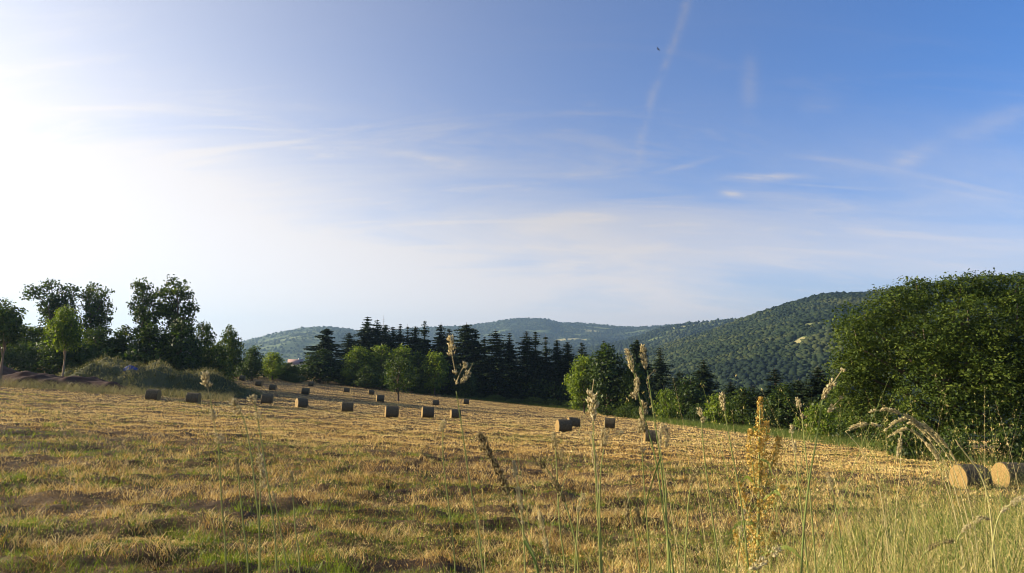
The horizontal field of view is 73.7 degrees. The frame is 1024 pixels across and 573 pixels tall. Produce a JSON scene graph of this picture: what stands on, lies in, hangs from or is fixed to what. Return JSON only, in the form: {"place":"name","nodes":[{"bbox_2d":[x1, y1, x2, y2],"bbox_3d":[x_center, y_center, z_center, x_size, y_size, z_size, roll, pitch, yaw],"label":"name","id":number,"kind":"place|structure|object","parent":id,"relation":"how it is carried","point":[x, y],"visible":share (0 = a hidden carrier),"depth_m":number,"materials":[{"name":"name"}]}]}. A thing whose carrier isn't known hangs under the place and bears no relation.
{"place":"outdoors","nodes":[
{"label":"outdoors","id":0,"kind":"place"},
{"bbox_2d":[228,327,435,364],"bbox_3d":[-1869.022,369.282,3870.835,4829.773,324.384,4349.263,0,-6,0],"label":"distant hill","id":1,"kind":"structure","parent":0,"point":[307,341],"depth_m":3213.76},
{"bbox_2d":[209,326,436,365],"bbox_3d":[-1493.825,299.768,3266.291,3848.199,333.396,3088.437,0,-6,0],"label":"hazy wood","id":2,"kind":"object","parent":1,"relation":"on","point":[273,341],"visible":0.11,"depth_m":3508.86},
{"bbox_2d":[0,365,1023,572],"bbox_3d":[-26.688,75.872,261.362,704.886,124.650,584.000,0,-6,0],"label":"hay field","id":3,"kind":"structure","parent":0,"point":[85,499],"depth_m":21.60,"materials":[{"name":"plant"}]},
{"bbox_2d":[0,297,28,384],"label":"broadleaf tree","id":4,"kind":"object","parent":3,"relation":"on","point":[11,322],"visible":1,"depth_m":79.62,"materials":[{"name":"green plant"}]},
{"bbox_2d":[6,323,48,371],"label":"broadleaf tree","id":5,"kind":"object","parent":3,"relation":"on","point":[32,334],"visible":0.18,"depth_m":111.53,"materials":[{"name":"green plant"}]},
{"bbox_2d":[19,278,83,370],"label":"broadleaf tree","id":6,"kind":"object","parent":3,"relation":"on","point":[54,301],"visible":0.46,"depth_m":118.49,"materials":[{"name":"green plant"}]},
{"bbox_2d":[33,333,93,374],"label":"broadleaf tree","id":7,"kind":"object","parent":3,"relation":"on","point":[55,358],"visible":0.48,"depth_m":102.46,"materials":[{"name":"green plant"}]},
{"bbox_2d":[2,365,141,393],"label":"dirt heap","id":8,"kind":"object","parent":3,"relation":"on","point":[7,372],"visible":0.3,"depth_m":83.84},
{"bbox_2d":[42,304,87,375],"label":"broadleaf tree","id":9,"kind":"object","parent":8,"relation":"on","point":[66,325],"visible":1,"depth_m":87.31,"materials":[{"name":"green plant"}]},
{"bbox_2d":[77,281,116,340],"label":"broadleaf tree","id":10,"kind":"object","parent":3,"relation":"on","point":[95,308],"visible":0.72,"depth_m":119.79,"materials":[{"name":"green plant"}]},
{"bbox_2d":[76,326,118,360],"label":"broadleaf tree","id":11,"kind":"object","parent":3,"relation":"on","point":[99,336],"visible":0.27,"depth_m":111.00,"materials":[{"name":"green plant"}]},
{"bbox_2d":[0,340,197,373],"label":"bramble","id":12,"kind":"object","parent":3,"relation":"on","point":[23,356],"visible":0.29,"depth_m":105.79,"materials":[{"name":"green plant"}]},
{"bbox_2d":[0,376,236,401],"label":"edge grass","id":13,"kind":"structure","parent":3,"relation":"on","point":[183,393],"depth_m":80.43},
{"bbox_2d":[100,324,146,359],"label":"broadleaf tree","id":14,"kind":"object","parent":3,"relation":"on","point":[123,335],"visible":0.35,"depth_m":111.50,"materials":[{"name":"green plant"}]},
{"bbox_2d":[126,320,171,365],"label":"broadleaf tree","id":15,"kind":"object","parent":3,"relation":"on","point":[146,338],"visible":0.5,"depth_m":110.92,"materials":[{"name":"green plant"}]},
{"bbox_2d":[126,277,172,346],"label":"broadleaf tree","id":16,"kind":"object","parent":3,"relation":"on","point":[140,313],"visible":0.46,"depth_m":117.26,"materials":[{"name":"green plant"}]},
{"bbox_2d":[59,357,260,398],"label":"grassy mound","id":17,"kind":"object","parent":3,"relation":"on","point":[169,383],"visible":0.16,"depth_m":91.22,"materials":[{"name":"plant"}]},
{"bbox_2d":[55,353,267,396],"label":"bushes","id":18,"kind":"object","parent":17,"relation":"on","point":[174,371],"visible":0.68,"depth_m":92.46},
{"bbox_2d":[148,274,201,352],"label":"broadleaf tree","id":19,"kind":"object","parent":3,"relation":"on","point":[188,310],"visible":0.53,"depth_m":116.62,"materials":[{"name":"green plant"}]},
{"bbox_2d":[154,317,208,372],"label":"broadleaf tree","id":20,"kind":"object","parent":3,"relation":"on","point":[176,337],"visible":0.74,"depth_m":110.89,"materials":[{"name":"green plant"}]},
{"bbox_2d":[187,319,221,372],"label":"broadleaf tree","id":21,"kind":"object","parent":3,"relation":"on","point":[208,360],"visible":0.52,"depth_m":121.35,"materials":[{"name":"green plant"}]},
{"bbox_2d":[201,371,226,572],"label":"grass stalk","id":22,"kind":"object","parent":3,"relation":"on","point":[205,381],"depth_m":0.99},
{"bbox_2d":[206,341,232,379],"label":"broadleaf tree","id":23,"kind":"object","parent":3,"relation":"on","point":[223,355],"visible":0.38,"depth_m":127.26,"materials":[{"name":"green plant"}]},
{"bbox_2d":[217,324,245,381],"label":"broadleaf tree","id":24,"kind":"object","parent":3,"relation":"on","point":[232,341],"visible":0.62,"depth_m":139.00,"materials":[{"name":"green plant"}]},
{"bbox_2d":[225,396,260,572],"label":"grass stalk","id":25,"kind":"object","parent":3,"relation":"on","point":[232,401],"depth_m":1.11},
{"bbox_2d":[238,344,264,380],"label":"broadleaf tree","id":26,"kind":"object","parent":3,"relation":"on","point":[253,365],"visible":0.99,"depth_m":169.79,"materials":[{"name":"green plant"}]},
{"bbox_2d":[256,446,267,572],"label":"grass stalk","id":27,"kind":"object","parent":3,"relation":"on","point":[262,469],"depth_m":1.66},
{"bbox_2d":[247,394,277,572],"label":"grass stalk","id":28,"kind":"object","parent":3,"relation":"on","point":[254,402],"depth_m":1.16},
{"bbox_2d":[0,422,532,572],"bbox_3d":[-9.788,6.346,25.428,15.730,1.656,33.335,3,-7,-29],"label":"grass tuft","id":29,"kind":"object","parent":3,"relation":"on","point":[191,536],"visible":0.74,"depth_m":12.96,"materials":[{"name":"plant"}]},
{"bbox_2d":[260,350,285,379],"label":"broadleaf tree","id":30,"kind":"object","parent":3,"relation":"on","point":[273,366],"visible":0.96,"depth_m":183.20,"materials":[{"name":"green plant"}]},
{"bbox_2d":[299,348,343,382],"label":"broadleaf tree","id":31,"kind":"object","parent":3,"relation":"on","point":[320,360],"visible":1,"depth_m":201.97,"materials":[{"name":"green plant"}]},
{"bbox_2d":[297,328,349,379],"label":"cedar tree","id":32,"kind":"object","parent":3,"relation":"on","point":[326,342],"visible":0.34,"depth_m":211.10,"materials":[{"name":"green plant"}]},
{"bbox_2d":[326,332,358,382],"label":"conifer tree","id":33,"kind":"object","parent":3,"relation":"on","point":[350,343],"visible":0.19,"depth_m":219.96,"materials":[{"name":"green plant"}]},
{"bbox_2d":[339,345,374,386],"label":"broadleaf tree","id":34,"kind":"object","parent":3,"relation":"on","point":[354,362],"visible":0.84,"depth_m":202.46,"materials":[{"name":"green plant"}]},
{"bbox_2d":[345,316,383,383],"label":"conifer tree","id":35,"kind":"object","parent":3,"relation":"on","point":[366,339],"visible":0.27,"depth_m":223.93,"materials":[{"name":"green plant"}]},
{"bbox_2d":[353,365,381,388],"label":"broadleaf tree","id":36,"kind":"object","parent":3,"relation":"on","point":[369,379],"visible":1,"depth_m":195.26,"materials":[{"name":"green plant"}]},
{"bbox_2d":[364,344,394,388],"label":"broadleaf tree","id":37,"kind":"object","parent":3,"relation":"on","point":[381,358],"visible":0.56,"depth_m":204.53,"materials":[{"name":"green plant"}]},
{"bbox_2d":[375,327,402,387],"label":"conifer tree","id":38,"kind":"object","parent":3,"relation":"on","point":[393,338],"visible":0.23,"depth_m":226.32,"materials":[{"name":"green plant"}]},
{"bbox_2d":[380,356,422,401],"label":"broadleaf tree","id":39,"kind":"object","parent":3,"relation":"on","point":[401,370],"visible":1,"depth_m":130.31,"materials":[{"name":"green plant"}]},
{"bbox_2d":[386,343,418,391],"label":"broadleaf tree","id":40,"kind":"object","parent":3,"relation":"on","point":[399,353],"visible":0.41,"depth_m":204.47,"materials":[{"name":"green plant"}]},
{"bbox_2d":[407,350,431,392],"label":"broadleaf tree","id":41,"kind":"object","parent":3,"relation":"on","point":[419,358],"visible":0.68,"depth_m":203.83,"materials":[{"name":"green plant"}]},
{"bbox_2d":[409,321,437,390],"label":"conifer tree","id":42,"kind":"object","parent":3,"relation":"on","point":[424,346],"visible":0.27,"depth_m":224.71,"materials":[{"name":"green plant"}]},
{"bbox_2d":[418,349,451,394],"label":"broadleaf tree","id":43,"kind":"object","parent":3,"relation":"on","point":[437,373],"visible":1,"depth_m":202.44,"materials":[{"name":"green plant"}]},
{"bbox_2d":[426,325,457,394],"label":"conifer tree","id":44,"kind":"object","parent":3,"relation":"on","point":[441,340],"visible":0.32,"depth_m":224.06,"materials":[{"name":"green plant"}]},
{"bbox_2d":[439,420,455,572],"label":"grass stalk","id":45,"kind":"object","parent":3,"relation":"on","point":[441,428],"depth_m":1.59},
{"bbox_2d":[446,334,483,572],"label":"grass stalk","id":46,"kind":"object","parent":3,"relation":"on","point":[451,348],"depth_m":1.25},
{"bbox_2d":[451,364,479,398],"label":"broadleaf tree","id":47,"kind":"object","parent":3,"relation":"on","point":[465,390],"visible":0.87,"depth_m":202.11,"materials":[{"name":"green plant"}]},
{"bbox_2d":[439,322,494,397],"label":"conifer tree","id":48,"kind":"object","parent":3,"relation":"on","point":[466,341],"visible":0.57,"depth_m":218.68,"materials":[{"name":"green plant"}]},
{"bbox_2d":[470,331,518,400],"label":"conifer tree","id":49,"kind":"object","parent":3,"relation":"on","point":[496,369],"visible":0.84,"depth_m":216.38,"materials":[{"name":"green plant"}]},
{"bbox_2d":[474,431,539,572],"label":"grass stalk","id":50,"kind":"object","parent":3,"relation":"on","point":[492,460],"depth_m":1.46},
{"bbox_2d":[0,390,1022,572],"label":"green regrowth","id":51,"kind":"object","parent":3,"relation":"on","point":[291,561],"visible":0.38,"depth_m":16.57,"materials":[{"name":"plant"}]},
{"bbox_2d":[503,333,524,400],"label":"conifer tree","id":52,"kind":"object","parent":3,"relation":"on","point":[508,348],"visible":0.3,"depth_m":219.81,"materials":[{"name":"green plant"}]},
{"bbox_2d":[512,460,525,572],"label":"grass stalk","id":53,"kind":"object","parent":3,"relation":"on","point":[519,496],"depth_m":1.46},
{"bbox_2d":[503,331,546,403],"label":"conifer tree","id":54,"kind":"object","parent":3,"relation":"on","point":[525,373],"visible":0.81,"depth_m":216.58,"materials":[{"name":"green plant"}]},
{"bbox_2d":[521,332,551,403],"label":"conifer tree","id":55,"kind":"object","parent":3,"relation":"on","point":[538,368],"visible":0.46,"depth_m":218.98,"materials":[{"name":"green plant"}]},
{"bbox_2d":[539,334,556,404],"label":"conifer tree","id":56,"kind":"object","parent":3,"relation":"on","point":[545,354],"visible":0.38,"depth_m":221.90,"materials":[{"name":"green plant"}]},
{"bbox_2d":[214,362,890,440],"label":"undergrowth","id":57,"kind":"object","parent":3,"relation":"on","point":[238,373],"visible":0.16,"depth_m":205.18,"materials":[{"name":"green plant"}]},
{"bbox_2d":[542,340,570,406],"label":"conifer tree","id":58,"kind":"object","parent":3,"relation":"on","point":[556,367],"visible":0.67,"depth_m":217.36,"materials":[{"name":"green plant"}]},
{"bbox_2d":[536,457,578,572],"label":"grass stalk","id":59,"kind":"object","parent":3,"relation":"on","point":[555,483],"depth_m":1.86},
{"bbox_2d":[551,431,565,572],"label":"grass stalk","id":60,"kind":"object","parent":3,"relation":"on","point":[554,441],"depth_m":1.88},
{"bbox_2d":[555,419,571,432],"bbox_3d":[4.879,13.221,64.608,1.406,1.284,1.371,5,-7,-14],"label":"hay bale","id":61,"kind":"object","parent":3,"relation":"on","point":[563,425],"visible":0.88,"depth_m":64.09},
{"bbox_2d":[554,341,577,399],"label":"conifer tree","id":62,"kind":"object","parent":3,"relation":"on","point":[569,358],"visible":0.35,"depth_m":220.11,"materials":[{"name":"green plant"}]},
{"bbox_2d":[562,352,602,412],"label":"broadleaf tree","id":63,"kind":"object","parent":3,"relation":"on","point":[576,384],"visible":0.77,"depth_m":162.32,"materials":[{"name":"green plant"}]},
{"bbox_2d":[586,380,600,572],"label":"grass stalk","id":64,"kind":"object","parent":3,"relation":"on","point":[590,400],"depth_m":1.68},
{"bbox_2d":[582,342,628,415],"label":"broadleaf tree","id":65,"kind":"object","parent":3,"relation":"on","point":[603,381],"visible":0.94,"depth_m":157.03,"materials":[{"name":"green plant"}]},
{"bbox_2d":[599,420,623,572],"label":"grass stalk","id":66,"kind":"object","parent":3,"relation":"on","point":[606,436],"depth_m":1.72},
{"bbox_2d":[611,362,652,415],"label":"broadleaf tree","id":67,"kind":"object","parent":3,"relation":"on","point":[628,379],"visible":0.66,"depth_m":155.06,"materials":[{"name":"green plant"}]},
{"bbox_2d":[623,488,641,572],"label":"grass stalk","id":68,"kind":"object","parent":3,"relation":"on","point":[627,512],"depth_m":1.56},
{"bbox_2d":[625,340,655,397],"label":"conifer tree","id":69,"kind":"object","parent":3,"relation":"on","point":[635,348],"visible":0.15,"depth_m":188.28,"materials":[{"name":"green plant"}]},
{"bbox_2d":[637,400,650,572],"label":"grass stalk","id":70,"kind":"object","parent":3,"relation":"on","point":[642,427],"depth_m":1.57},
{"bbox_2d":[624,348,673,572],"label":"grass stalk","id":71,"kind":"object","parent":3,"relation":"on","point":[637,380],"depth_m":1.56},
{"bbox_2d":[635,344,670,572],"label":"grass stalk","id":72,"kind":"object","parent":3,"relation":"on","point":[644,362],"depth_m":1.54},
{"bbox_2d":[645,348,673,415],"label":"conifer tree","id":73,"kind":"object","parent":3,"relation":"on","point":[660,383],"visible":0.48,"depth_m":182.74,"materials":[{"name":"green plant"}]},
{"bbox_2d":[657,423,669,572],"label":"grass stalk","id":74,"kind":"object","parent":3,"relation":"on","point":[660,430],"depth_m":1.67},
{"bbox_2d":[304,374,1023,572],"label":"verge grass","id":75,"kind":"structure","parent":3,"relation":"on","point":[1005,526],"depth_m":2.68,"materials":[{"name":"plant"}]},
{"bbox_2d":[649,388,685,419],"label":"shrub","id":76,"kind":"object","parent":3,"relation":"on","point":[669,413],"visible":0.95,"depth_m":135.56,"materials":[{"name":"green plant"}]},
{"bbox_2d":[668,374,708,419],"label":"broadleaf tree","id":77,"kind":"object","parent":3,"relation":"on","point":[687,394],"visible":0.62,"depth_m":147.50,"materials":[{"name":"green plant"}]},
{"bbox_2d":[684,466,701,572],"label":"grass stalk","id":78,"kind":"object","parent":3,"relation":"on","point":[693,479],"depth_m":1.87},
{"bbox_2d":[681,404,710,423],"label":"shrub","id":79,"kind":"object","parent":3,"relation":"on","point":[693,413],"visible":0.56,"depth_m":129.50,"materials":[{"name":"green plant"}]},
{"bbox_2d":[679,359,725,421],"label":"conifer tree","id":80,"kind":"object","parent":3,"relation":"on","point":[704,374],"visible":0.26,"depth_m":162.19,"materials":[{"name":"green plant"}]},
{"bbox_2d":[697,407,719,572],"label":"grass stalk","id":81,"kind":"object","parent":3,"relation":"on","point":[703,418],"depth_m":1.88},
{"bbox_2d":[702,391,739,426],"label":"shrub","id":82,"kind":"object","parent":3,"relation":"on","point":[716,407],"visible":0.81,"depth_m":119.89,"materials":[{"name":"green plant"}]},
{"bbox_2d":[441,394,1023,467],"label":"meadow grass","id":83,"kind":"structure","parent":3,"relation":"on","point":[775,432],"depth_m":85.77,"materials":[{"name":"plant"}]},
{"bbox_2d":[719,392,749,572],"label":"grass stalk","id":84,"kind":"object","parent":3,"relation":"on","point":[722,401],"depth_m":1.69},
{"bbox_2d":[726,385,758,425],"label":"broadleaf tree","id":85,"kind":"object","parent":3,"relation":"on","point":[741,401],"visible":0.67,"depth_m":126.91,"materials":[{"name":"green plant"}]},
{"bbox_2d":[722,396,805,572],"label":"dock plant","id":86,"kind":"object","parent":3,"relation":"on","point":[760,450],"visible":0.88,"depth_m":2.53,"materials":[{"name":"yellow plant"}]},
{"bbox_2d":[744,407,783,428],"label":"shrub","id":87,"kind":"object","parent":3,"relation":"on","point":[772,423],"visible":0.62,"depth_m":109.69,"materials":[{"name":"green plant"}]},
{"bbox_2d":[736,368,793,427],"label":"conifer tree","id":88,"kind":"object","parent":3,"relation":"on","point":[774,378],"visible":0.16,"depth_m":123.81,"materials":[{"name":"green plant"}]},
{"bbox_2d":[749,545,782,572],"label":"grass stalk","id":89,"kind":"object","parent":3,"relation":"on","point":[765,562],"depth_m":1.35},
{"bbox_2d":[754,382,810,431],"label":"broadleaf tree","id":90,"kind":"object","parent":3,"relation":"on","point":[782,408],"visible":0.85,"depth_m":109.58,"materials":[{"name":"green plant"}]},
{"bbox_2d":[738,367,845,572],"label":"grass stalk","id":91,"kind":"object","parent":3,"relation":"on","point":[828,389],"depth_m":1.49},
{"bbox_2d":[789,425,808,572],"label":"grass stalk","id":92,"kind":"object","parent":3,"relation":"on","point":[793,443],"depth_m":1.87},
{"bbox_2d":[795,397,816,572],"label":"grass stalk","id":93,"kind":"object","parent":3,"relation":"on","point":[800,406],"depth_m":1.88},
{"bbox_2d":[783,367,833,432],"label":"conifer tree","id":94,"kind":"object","parent":3,"relation":"on","point":[818,386],"visible":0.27,"depth_m":116.43,"materials":[{"name":"green plant"}]},
{"bbox_2d":[790,403,842,440],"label":"shrub","id":95,"kind":"object","parent":3,"relation":"on","point":[815,421],"visible":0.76,"depth_m":82.32,"materials":[{"name":"green plant"}]},
{"bbox_2d":[814,380,861,436],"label":"broadleaf tree","id":96,"kind":"object","parent":3,"relation":"on","point":[837,409],"visible":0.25,"depth_m":97.74,"materials":[{"name":"green plant"}]},
{"bbox_2d":[827,410,878,442],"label":"shrub","id":97,"kind":"object","parent":3,"relation":"on","point":[842,425],"visible":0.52,"depth_m":78.42,"materials":[{"name":"green plant"}]},
{"bbox_2d":[880,422,935,458],"bbox_3d":[29.478,11.794,50.934,3.660,3.100,3.740,2,-7,-18],"label":"shrub","id":98,"kind":"object","parent":3,"relation":"on","point":[906,449],"visible":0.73,"depth_m":50.63,"materials":[{"name":"green plant"}]},
{"bbox_2d":[820,267,1023,454],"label":"broadleaf tree","id":99,"kind":"object","parent":3,"relation":"on","point":[947,349],"visible":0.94,"depth_m":57.02,"materials":[{"name":"green plant"}]},
{"bbox_2d":[868,407,976,569],"bbox_3d":[1.799,1.056,2.923,0.510,1.070,0.066,1,-6,-10],"label":"grass stalk","id":100,"kind":"object","parent":3,"relation":"on","point":[927,430],"depth_m":2.96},
{"bbox_2d":[884,417,972,572],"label":"grass stalk","id":101,"kind":"object","parent":3,"relation":"on","point":[894,422],"depth_m":2.95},
{"bbox_2d":[928,423,983,462],"bbox_3d":[31.866,11.431,49.014,3.625,3.379,3.274,1,-6,-7],"label":"shrub","id":102,"kind":"object","parent":3,"relation":"on","point":[962,440],"visible":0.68,"depth_m":48.52,"materials":[{"name":"green plant"}]},
{"bbox_2d":[949,464,992,489],"bbox_3d":[20.311,8.475,30.269,1.271,1.161,1.240,3,-6,-4],"label":"hay bale","id":103,"kind":"object","parent":3,"relation":"on","point":[970,472],"visible":0.63,"depth_m":29.85},
{"bbox_2d":[982,421,1023,462],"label":"shrub","id":104,"kind":"object","parent":3,"relation":"on","point":[1018,442],"visible":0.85,"depth_m":48.68,"materials":[{"name":"green plant"}]},
{"bbox_2d":[991,462,1023,487],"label":"hay bale","id":105,"kind":"object","parent":3,"relation":"on","point":[1005,469],"visible":0.7,"depth_m":31.74},
{"bbox_2d":[0,0,1023,346],"label":"sky","id":106,"kind":"structure","parent":0,"point":[296,163],"materials":[{"name":"blue"}]},
{"bbox_2d":[390,319,646,350],"bbox_3d":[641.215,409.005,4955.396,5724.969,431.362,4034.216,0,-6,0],"label":"ridge","id":107,"kind":"structure","parent":0,"point":[547,330],"depth_m":5012.40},
{"bbox_2d":[387,317,673,353],"bbox_3d":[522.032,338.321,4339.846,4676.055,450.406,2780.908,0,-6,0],"label":"wood","id":108,"kind":"object","parent":107,"relation":"on","point":[534,322],"visible":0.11,"depth_m":5042.14,"materials":[{"name":"plant"}]},
{"bbox_2d":[520,322,727,355],"bbox_3d":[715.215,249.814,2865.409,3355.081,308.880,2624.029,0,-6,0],"label":"meadow ridge","id":109,"kind":"structure","parent":0,"point":[655,337],"depth_m":2862.66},
{"bbox_2d":[461,317,740,365],"bbox_3d":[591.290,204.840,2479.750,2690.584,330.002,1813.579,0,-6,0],"label":"ridge wood","id":110,"kind":"object","parent":109,"relation":"on","point":[651,334],"visible":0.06,"depth_m":2909.59,"materials":[{"name":"plant"}]},
{"bbox_2d":[619,304,1022,438],"bbox_3d":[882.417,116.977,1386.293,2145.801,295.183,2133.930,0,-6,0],"label":"wooded hill","id":111,"kind":"structure","parent":0,"point":[797,340],"depth_m":835.25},
{"bbox_2d":[551,272,1023,440],"bbox_3d":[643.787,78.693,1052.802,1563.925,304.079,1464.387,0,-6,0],"label":"hillside wood","id":112,"kind":"object","parent":111,"relation":"on","point":[781,327],"visible":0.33,"depth_m":1043.88,"materials":[{"name":"plant"}]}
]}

